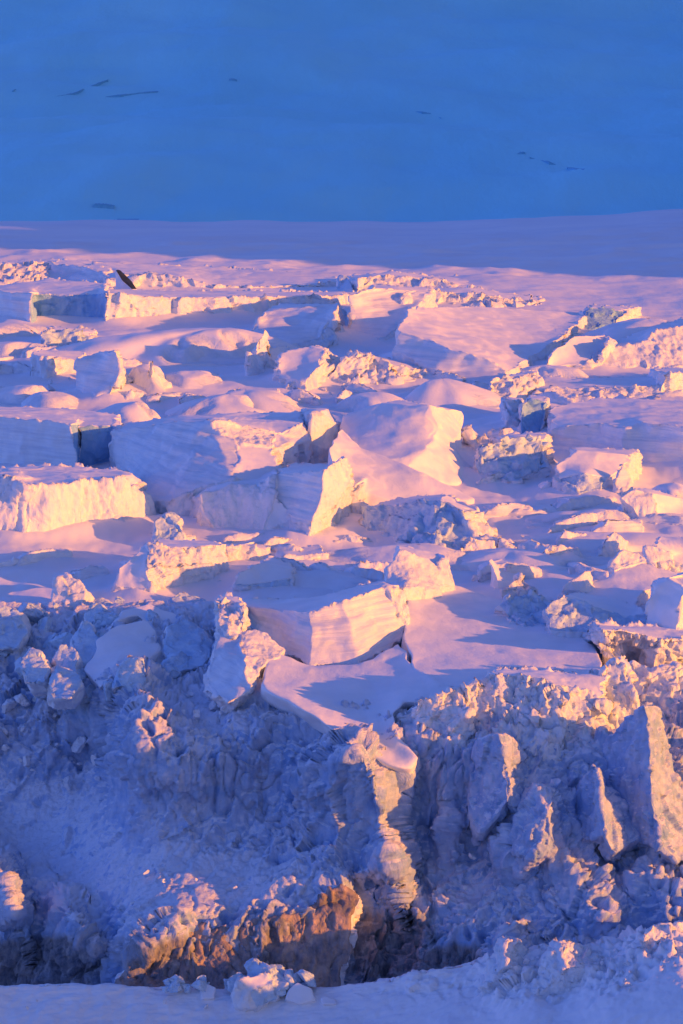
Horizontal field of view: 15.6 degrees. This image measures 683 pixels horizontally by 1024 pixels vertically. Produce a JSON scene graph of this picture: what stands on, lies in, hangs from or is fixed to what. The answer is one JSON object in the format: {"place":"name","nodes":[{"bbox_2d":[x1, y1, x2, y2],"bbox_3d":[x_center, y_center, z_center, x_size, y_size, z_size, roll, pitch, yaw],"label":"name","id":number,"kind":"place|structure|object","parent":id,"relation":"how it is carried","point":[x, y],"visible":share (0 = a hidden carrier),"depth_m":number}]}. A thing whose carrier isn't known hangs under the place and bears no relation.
{"place":"outdoors","nodes":[
{"label":"outdoors","id":0,"kind":"place"},
{"bbox_2d":[0,0,682,221],"bbox_3d":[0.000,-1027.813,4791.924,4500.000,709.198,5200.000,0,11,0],"label":"mountain slope","id":1,"kind":"structure","parent":0,"point":[310,114],"depth_m":3307.19},
{"bbox_2d":[0,599,682,985],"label":"glacier front","id":2,"kind":"object","parent":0,"point":[254,797],"visible":0.69,"depth_m":541.07},
{"bbox_2d":[0,606,31,652],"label":"ice boulder","id":3,"kind":"object","parent":2,"relation":"on","point":[13,638],"visible":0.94,"depth_m":633.42},
{"bbox_2d":[17,602,48,623],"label":"ice chunk","id":4,"kind":"object","parent":2,"relation":"on","point":[34,613],"visible":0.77,"depth_m":648.12},
{"bbox_2d":[18,647,51,696],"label":"ice boulder","id":5,"kind":"object","parent":2,"relation":"on","point":[35,665],"visible":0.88,"depth_m":600.70},
{"bbox_2d":[51,644,82,673],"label":"ice boulder","id":6,"kind":"object","parent":2,"relation":"on","point":[65,656],"visible":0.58,"depth_m":607.20},
{"bbox_2d":[47,665,87,709],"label":"ice boulder","id":7,"kind":"object","parent":2,"relation":"on","point":[66,689],"visible":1,"depth_m":591.35},
{"bbox_2d":[70,620,98,667],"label":"ice boulder","id":8,"kind":"object","parent":2,"relation":"on","point":[84,638],"visible":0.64,"depth_m":618.91},
{"bbox_2d":[84,620,161,689],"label":"ice boulder","id":9,"kind":"object","parent":2,"relation":"on","point":[114,645],"visible":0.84,"depth_m":610.68},
{"bbox_2d":[118,657,146,692],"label":"ice chunk","id":10,"kind":"object","parent":2,"relation":"on","point":[133,670],"visible":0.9,"depth_m":586.30},
{"bbox_2d":[107,604,177,630],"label":"ice boulder","id":11,"kind":"object","parent":2,"relation":"on","point":[128,616],"visible":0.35,"depth_m":637.94},
{"bbox_2d":[161,619,213,672],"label":"ice boulder","id":12,"kind":"object","parent":2,"relation":"on","point":[187,637],"visible":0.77,"depth_m":613.73},
{"bbox_2d":[114,884,362,988],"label":"ice bluff","id":13,"kind":"structure","parent":2,"relation":"on","point":[321,947],"depth_m":520.17},
{"bbox_2d":[203,604,285,713],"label":"ice tower","id":14,"kind":"structure","parent":2,"relation":"on","point":[235,671],"depth_m":580.87},
{"bbox_2d":[213,591,251,639],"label":"ice tower","id":15,"kind":"structure","parent":14,"relation":"on","point":[234,623],"depth_m":603.27},
{"bbox_2d":[242,580,409,665],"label":"serac","id":16,"kind":"object","parent":2,"relation":"on","point":[367,620],"visible":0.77,"depth_m":609.71},
{"bbox_2d":[260,644,451,772],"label":"snow ramp","id":17,"kind":"structure","parent":2,"relation":"on","point":[393,681],"depth_m":565.37},
{"bbox_2d":[396,686,476,751],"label":"serac","id":18,"kind":"object","parent":2,"relation":"on","point":[451,710],"visible":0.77,"depth_m":544.40},
{"bbox_2d":[466,733,530,845],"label":"ice tower","id":19,"kind":"structure","parent":2,"relation":"on","point":[498,776],"depth_m":529.99},
{"bbox_2d":[401,585,601,686],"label":"snow ramp","id":20,"kind":"structure","parent":2,"relation":"on","point":[458,635],"depth_m":608.42},
{"bbox_2d":[494,589,550,626],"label":"serac","id":21,"kind":"object","parent":2,"relation":"on","point":[524,610],"visible":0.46,"depth_m":637.28},
{"bbox_2d":[460,665,613,760],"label":"serac","id":22,"kind":"object","parent":2,"relation":"on","point":[547,706],"visible":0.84,"depth_m":544.47},
{"bbox_2d":[508,778,576,870],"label":"ice lump","id":23,"kind":"object","parent":2,"relation":"on","point":[541,825],"visible":0.96,"depth_m":521.95},
{"bbox_2d":[542,592,646,653],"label":"serac","id":24,"kind":"object","parent":2,"relation":"on","point":[575,615],"visible":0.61,"depth_m":626.33},
{"bbox_2d":[575,764,640,861],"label":"ice pinnacle","id":25,"kind":"object","parent":2,"relation":"on","point":[604,817],"visible":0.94,"depth_m":520.95},
{"bbox_2d":[598,655,639,728],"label":"serac","id":26,"kind":"object","parent":2,"relation":"on","point":[622,693],"visible":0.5,"depth_m":557.79},
{"bbox_2d":[585,617,682,667],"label":"serac","id":27,"kind":"object","parent":2,"relation":"on","point":[650,645],"visible":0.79,"depth_m":601.84},
{"bbox_2d":[602,705,682,866],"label":"ice pinnacle","id":28,"kind":"object","parent":2,"relation":"on","point":[642,777],"visible":0.85,"depth_m":523.44},
{"bbox_2d":[629,660,682,717],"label":"serac","id":29,"kind":"object","parent":2,"relation":"on","point":[662,684],"visible":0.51,"depth_m":578.33},
{"bbox_2d":[645,572,682,629],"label":"serac","id":30,"kind":"object","parent":2,"relation":"on","point":[664,606],"visible":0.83,"depth_m":619.42},
{"bbox_2d":[0,209,682,605],"bbox_3d":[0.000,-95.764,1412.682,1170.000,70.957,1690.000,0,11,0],"label":"snowfield","id":31,"kind":"structure","parent":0,"point":[576,265],"depth_m":1453.85},
{"bbox_2d":[0,385,46,406],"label":"snow drift","id":32,"kind":"object","parent":31,"relation":"on","point":[16,395],"visible":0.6,"depth_m":1017.98},
{"bbox_2d":[0,323,46,338],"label":"snow drift","id":33,"kind":"object","parent":31,"relation":"on","point":[11,329],"visible":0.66,"depth_m":1231.95},
{"bbox_2d":[0,341,46,360],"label":"snow drift","id":34,"kind":"object","parent":31,"relation":"on","point":[11,350],"visible":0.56,"depth_m":1164.42},
{"bbox_2d":[0,258,59,284],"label":"serac","id":35,"kind":"object","parent":31,"relation":"on","point":[11,272],"visible":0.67,"depth_m":1497.37},
{"bbox_2d":[16,548,72,565],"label":"snow wedge","id":36,"kind":"object","parent":31,"relation":"on","point":[25,558],"visible":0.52,"depth_m":712.92},
{"bbox_2d":[21,391,78,408],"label":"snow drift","id":37,"kind":"object","parent":31,"relation":"on","point":[50,399],"visible":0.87,"depth_m":998.70},
{"bbox_2d":[0,277,111,322],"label":"serac","id":38,"kind":"object","parent":31,"relation":"on","point":[31,301],"visible":0.92,"depth_m":1294.94},
{"bbox_2d":[30,348,86,377],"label":"serac","id":39,"kind":"object","parent":31,"relation":"on","point":[49,363],"visible":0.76,"depth_m":1092.35},
{"bbox_2d":[0,406,123,466],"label":"serac","id":40,"kind":"object","parent":31,"relation":"on","point":[34,435],"visible":0.73,"depth_m":860.44},
{"bbox_2d":[41,325,97,345],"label":"serac","id":41,"kind":"object","parent":31,"relation":"on","point":[56,336],"visible":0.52,"depth_m":1185.15},
{"bbox_2d":[51,572,94,607],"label":"ice boulder","id":42,"kind":"object","parent":31,"relation":"on","point":[67,588],"visible":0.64,"depth_m":659.52},
{"bbox_2d":[0,462,155,532],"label":"serac","id":43,"kind":"object","parent":31,"relation":"on","point":[43,497],"visible":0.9,"depth_m":748.30},
{"bbox_2d":[48,258,112,282],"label":"serac","id":44,"kind":"object","parent":31,"relation":"on","point":[82,269],"visible":0.59,"depth_m":1502.70},
{"bbox_2d":[71,565,108,579],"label":"snow wedge","id":45,"kind":"object","parent":31,"relation":"on","point":[88,571],"visible":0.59,"depth_m":695.68},
{"bbox_2d":[73,349,133,396],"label":"serac","id":46,"kind":"object","parent":31,"relation":"on","point":[99,373],"visible":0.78,"depth_m":1028.43},
{"bbox_2d":[96,402,166,422],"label":"snow dome","id":47,"kind":"structure","parent":31,"relation":"on","point":[134,411],"depth_m":958.43},
{"bbox_2d":[128,364,181,393],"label":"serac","id":48,"kind":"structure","parent":31,"relation":"on","point":[138,375],"depth_m":1047.08},
{"bbox_2d":[151,512,186,541],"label":"ice lump","id":49,"kind":"object","parent":31,"relation":"on","point":[168,525],"visible":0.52,"depth_m":734.16},
{"bbox_2d":[111,538,229,592],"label":"serac","id":50,"kind":"object","parent":31,"relation":"on","point":[153,567],"visible":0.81,"depth_m":682.04},
{"bbox_2d":[55,327,296,365],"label":"snow dome","id":51,"kind":"structure","parent":31,"relation":"on","point":[185,346],"depth_m":1150.53},
{"bbox_2d":[165,370,221,388],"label":"snow dome","id":52,"kind":"structure","parent":31,"relation":"on","point":[196,379],"depth_m":1062.60},
{"bbox_2d":[108,410,313,515],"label":"serac","id":53,"kind":"object","parent":31,"relation":"on","point":[176,463],"visible":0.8,"depth_m":806.65},
{"bbox_2d":[90,262,336,288],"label":"serac","id":54,"kind":"object","parent":31,"relation":"on","point":[164,275],"visible":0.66,"depth_m":1472.38},
{"bbox_2d":[165,394,266,417],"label":"snow dome","id":55,"kind":"structure","parent":31,"relation":"on","point":[224,404],"depth_m":976.40},
{"bbox_2d":[104,287,349,320],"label":"serac","id":56,"kind":"object","parent":31,"relation":"on","point":[132,303],"visible":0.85,"depth_m":1312.29},
{"bbox_2d":[189,469,288,529],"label":"serac","id":57,"kind":"object","parent":31,"relation":"on","point":[253,504],"visible":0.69,"depth_m":753.13},
{"bbox_2d":[226,541,270,560],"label":"snow wedge","id":58,"kind":"object","parent":31,"relation":"on","point":[256,550],"visible":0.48,"depth_m":716.79},
{"bbox_2d":[244,351,266,375],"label":"ice lump","id":59,"kind":"object","parent":31,"relation":"on","point":[255,364],"visible":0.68,"depth_m":1084.80},
{"bbox_2d":[231,555,296,591],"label":"ice block","id":60,"kind":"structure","parent":31,"relation":"on","point":[270,571],"depth_m":678.07},
{"bbox_2d":[251,330,288,368],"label":"ice fin","id":61,"kind":"object","parent":31,"relation":"on","point":[263,347],"visible":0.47,"depth_m":1125.50},
{"bbox_2d":[225,389,315,412],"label":"snow dome","id":62,"kind":"structure","parent":31,"relation":"on","point":[267,401],"depth_m":992.80},
{"bbox_2d":[251,302,346,347],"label":"serac","id":63,"kind":"object","parent":31,"relation":"on","point":[298,325],"visible":0.77,"depth_m":1218.18},
{"bbox_2d":[273,544,328,560],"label":"snow wedge","id":64,"kind":"object","parent":31,"relation":"on","point":[314,552],"visible":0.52,"depth_m":717.22},
{"bbox_2d":[284,388,321,404],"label":"snow wedge","id":65,"kind":"object","parent":31,"relation":"on","point":[299,395],"visible":0.48,"depth_m":1015.05},
{"bbox_2d":[272,345,340,390],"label":"snow dome","id":66,"kind":"structure","parent":31,"relation":"on","point":[311,367],"depth_m":1061.03},
{"bbox_2d":[276,456,353,535],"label":"serac","id":67,"kind":"object","parent":31,"relation":"on","point":[315,498],"visible":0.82,"depth_m":748.35},
{"bbox_2d":[301,408,340,463],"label":"serac","id":68,"kind":"object","parent":31,"relation":"on","point":[322,425],"visible":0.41,"depth_m":859.90},
{"bbox_2d":[293,570,375,589],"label":"snow drift","id":69,"kind":"object","parent":31,"relation":"on","point":[333,580],"visible":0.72,"depth_m":682.03},
{"bbox_2d":[350,482,367,513],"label":"ice lump","id":70,"kind":"object","parent":31,"relation":"on","point":[358,494],"visible":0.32,"depth_m":775.14},
{"bbox_2d":[326,392,403,415],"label":"snow drift","id":71,"kind":"object","parent":31,"relation":"on","point":[353,403],"visible":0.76,"depth_m":995.25},
{"bbox_2d":[329,349,426,384],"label":"ice lump","id":72,"kind":"object","parent":31,"relation":"on","point":[356,366],"visible":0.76,"depth_m":1066.87},
{"bbox_2d":[347,284,437,340],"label":"serac","id":73,"kind":"object","parent":31,"relation":"on","point":[378,312],"visible":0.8,"depth_m":1241.38},
{"bbox_2d":[325,543,471,570],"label":"snow drift","id":74,"kind":"object","parent":31,"relation":"on","point":[356,556],"visible":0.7,"depth_m":717.61},
{"bbox_2d":[328,429,473,505],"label":"snow ramp","id":75,"kind":"structure","parent":31,"relation":"on","point":[384,478],"depth_m":803.20},
{"bbox_2d":[340,400,472,485],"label":"serac","id":76,"kind":"object","parent":31,"relation":"on","point":[425,438],"visible":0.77,"depth_m":849.35},
{"bbox_2d":[346,270,469,291],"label":"serac","id":77,"kind":"object","parent":31,"relation":"on","point":[360,282],"visible":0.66,"depth_m":1447.84},
{"bbox_2d":[384,545,454,602],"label":"serac","id":78,"kind":"object","parent":31,"relation":"on","point":[414,574],"visible":0.62,"depth_m":653.72},
{"bbox_2d":[355,493,497,548],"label":"serac","id":79,"kind":"object","parent":31,"relation":"on","point":[443,520],"visible":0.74,"depth_m":740.39},
{"bbox_2d":[404,378,500,408],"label":"snow dome","id":80,"kind":"structure","parent":31,"relation":"on","point":[447,392],"depth_m":1006.31},
{"bbox_2d":[461,425,513,450],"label":"ice lump","id":81,"kind":"object","parent":31,"relation":"on","point":[473,439],"visible":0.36,"depth_m":894.81},
{"bbox_2d":[432,284,544,307],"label":"serac","id":82,"kind":"object","parent":31,"relation":"on","point":[478,296],"visible":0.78,"depth_m":1360.55},
{"bbox_2d":[392,306,586,384],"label":"serac","id":83,"kind":"object","parent":31,"relation":"on","point":[486,345],"visible":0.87,"depth_m":1138.36},
{"bbox_2d":[477,559,526,581],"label":"snow wedge","id":84,"kind":"object","parent":31,"relation":"on","point":[484,571],"visible":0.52,"depth_m":699.34},
{"bbox_2d":[489,559,515,588],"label":"ice lump","id":85,"kind":"object","parent":31,"relation":"on","point":[500,578],"visible":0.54,"depth_m":686.34},
{"bbox_2d":[483,502,532,519],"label":"snow wedge","id":86,"kind":"object","parent":31,"relation":"on","point":[498,509],"visible":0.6,"depth_m":778.69},
{"bbox_2d":[499,397,523,428],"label":"serac","id":87,"kind":"object","parent":31,"relation":"on","point":[508,406],"visible":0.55,"depth_m":953.91},
{"bbox_2d":[472,431,555,483],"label":"serac","id":88,"kind":"object","parent":31,"relation":"on","point":[515,457],"visible":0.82,"depth_m":845.25},
{"bbox_2d":[487,370,544,399],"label":"ice lump","id":89,"kind":"object","parent":31,"relation":"on","point":[523,385],"visible":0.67,"depth_m":1029.08},
{"bbox_2d":[500,572,537,598],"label":"ice lump","id":90,"kind":"object","parent":31,"relation":"on","point":[518,586],"visible":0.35,"depth_m":664.89},
{"bbox_2d":[504,563,541,579],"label":"snow wedge","id":91,"kind":"object","parent":31,"relation":"on","point":[530,571],"visible":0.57,"depth_m":692.52},
{"bbox_2d":[501,504,558,517],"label":"snow wedge","id":92,"kind":"object","parent":31,"relation":"on","point":[535,510],"visible":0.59,"depth_m":779.88},
{"bbox_2d":[518,395,551,433],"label":"serac","id":93,"kind":"object","parent":31,"relation":"on","point":[533,410],"visible":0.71,"depth_m":932.13},
{"bbox_2d":[461,548,613,571],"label":"snow drift","id":94,"kind":"object","parent":31,"relation":"on","point":[473,560],"visible":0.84,"depth_m":711.28},
{"bbox_2d":[519,365,609,378],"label":"snow drift","id":95,"kind":"object","parent":31,"relation":"on","point":[554,371],"visible":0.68,"depth_m":1079.44},
{"bbox_2d":[547,512,602,532],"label":"snow wedge","id":96,"kind":"object","parent":31,"relation":"on","point":[582,519],"visible":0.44,"depth_m":761.11},
{"bbox_2d":[557,571,594,598],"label":"ice fin","id":97,"kind":"object","parent":31,"relation":"on","point":[582,582],"visible":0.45,"depth_m":661.67},
{"bbox_2d":[525,509,631,527],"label":"snow drift","id":98,"kind":"object","parent":31,"relation":"on","point":[544,520],"visible":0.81,"depth_m":770.23},
{"bbox_2d":[546,335,615,369],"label":"serac","id":99,"kind":"object","parent":31,"relation":"on","point":[579,352],"visible":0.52,"depth_m":1114.65},
{"bbox_2d":[553,494,616,510],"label":"snow wedge","id":100,"kind":"object","parent":31,"relation":"on","point":[573,503],"visible":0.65,"depth_m":794.26},
{"bbox_2d":[566,561,608,579],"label":"snow wedge","id":101,"kind":"object","parent":31,"relation":"on","point":[597,573],"visible":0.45,"depth_m":695.75},
{"bbox_2d":[512,531,681,553],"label":"snow drift","id":102,"kind":"object","parent":31,"relation":"on","point":[590,542],"visible":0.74,"depth_m":736.79},
{"bbox_2d":[552,447,642,494],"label":"serac","id":103,"kind":"object","parent":31,"relation":"on","point":[579,470],"visible":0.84,"depth_m":819.85},
{"bbox_2d":[532,375,662,397],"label":"serac","id":104,"kind":"object","parent":31,"relation":"on","point":[643,386],"visible":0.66,"depth_m":1034.28},
{"bbox_2d":[579,303,641,329],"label":"serac","id":105,"kind":"object","parent":31,"relation":"on","point":[599,316],"visible":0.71,"depth_m":1278.72},
{"bbox_2d":[597,532,628,556],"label":"snow wedge","id":106,"kind":"object","parent":31,"relation":"on","point":[613,543],"visible":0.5,"depth_m":725.23},
{"bbox_2d":[544,397,682,462],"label":"serac","id":107,"kind":"object","parent":31,"relation":"on","point":[651,431],"visible":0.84,"depth_m":890.35},
{"bbox_2d":[590,519,643,531],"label":"snow wedge","id":108,"kind":"object","parent":31,"relation":"on","point":[622,525],"visible":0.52,"depth_m":750.00},
{"bbox_2d":[561,550,677,605],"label":"snow ramp","id":109,"kind":"structure","parent":31,"relation":"on","point":[631,578],"depth_m":667.83},
{"bbox_2d":[612,465,632,494],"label":"ice fin","id":110,"kind":"object","parent":31,"relation":"on","point":[622,483],"visible":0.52,"depth_m":811.18},
{"bbox_2d":[579,318,668,340],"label":"snow dome","id":111,"kind":"structure","parent":31,"relation":"on","point":[620,330],"depth_m":1193.36},
{"bbox_2d":[596,317,682,368],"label":"serac","id":112,"kind":"object","parent":31,"relation":"on","point":[661,345],"visible":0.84,"depth_m":1123.61},
{"bbox_2d":[620,488,682,517],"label":"serac","id":113,"kind":"object","parent":31,"relation":"on","point":[640,502],"visible":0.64,"depth_m":772.47},
{"bbox_2d":[635,513,682,524],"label":"snow wedge","id":114,"kind":"object","parent":31,"relation":"on","point":[666,518],"visible":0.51,"depth_m":767.39},
{"bbox_2d":[642,536,682,572],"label":"serac","id":115,"kind":"object","parent":31,"relation":"on","point":[664,552],"visible":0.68,"depth_m":694.60},
{"bbox_2d":[648,366,682,391],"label":"serac","id":116,"kind":"object","parent":31,"relation":"on","point":[667,378],"visible":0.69,"depth_m":1035.62},
{"bbox_2d":[0,924,682,1023],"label":"snow bank","id":117,"kind":"structure","parent":0,"point":[451,995],"depth_m":499.04},
{"bbox_2d":[230,971,279,1011],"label":"ice block","id":118,"kind":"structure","parent":117,"relation":"on","point":[256,993],"depth_m":505.09},
{"bbox_2d":[285,983,315,1004],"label":"ice block","id":119,"kind":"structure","parent":117,"relation":"on","point":[299,994],"depth_m":504.80},
{"bbox_2d":[477,935,528,996],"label":"ice lump","id":120,"kind":"object","parent":117,"relation":"on","point":[509,952],"visible":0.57,"depth_m":495.06},
{"bbox_2d":[530,938,606,997],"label":"ice lump","id":121,"kind":"object","parent":117,"relation":"on","point":[561,964],"visible":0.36,"depth_m":488.68},
{"bbox_2d":[633,920,682,957],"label":"ice lump","id":122,"kind":"object","parent":117,"relation":"on","point":[651,937],"visible":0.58,"depth_m":489.98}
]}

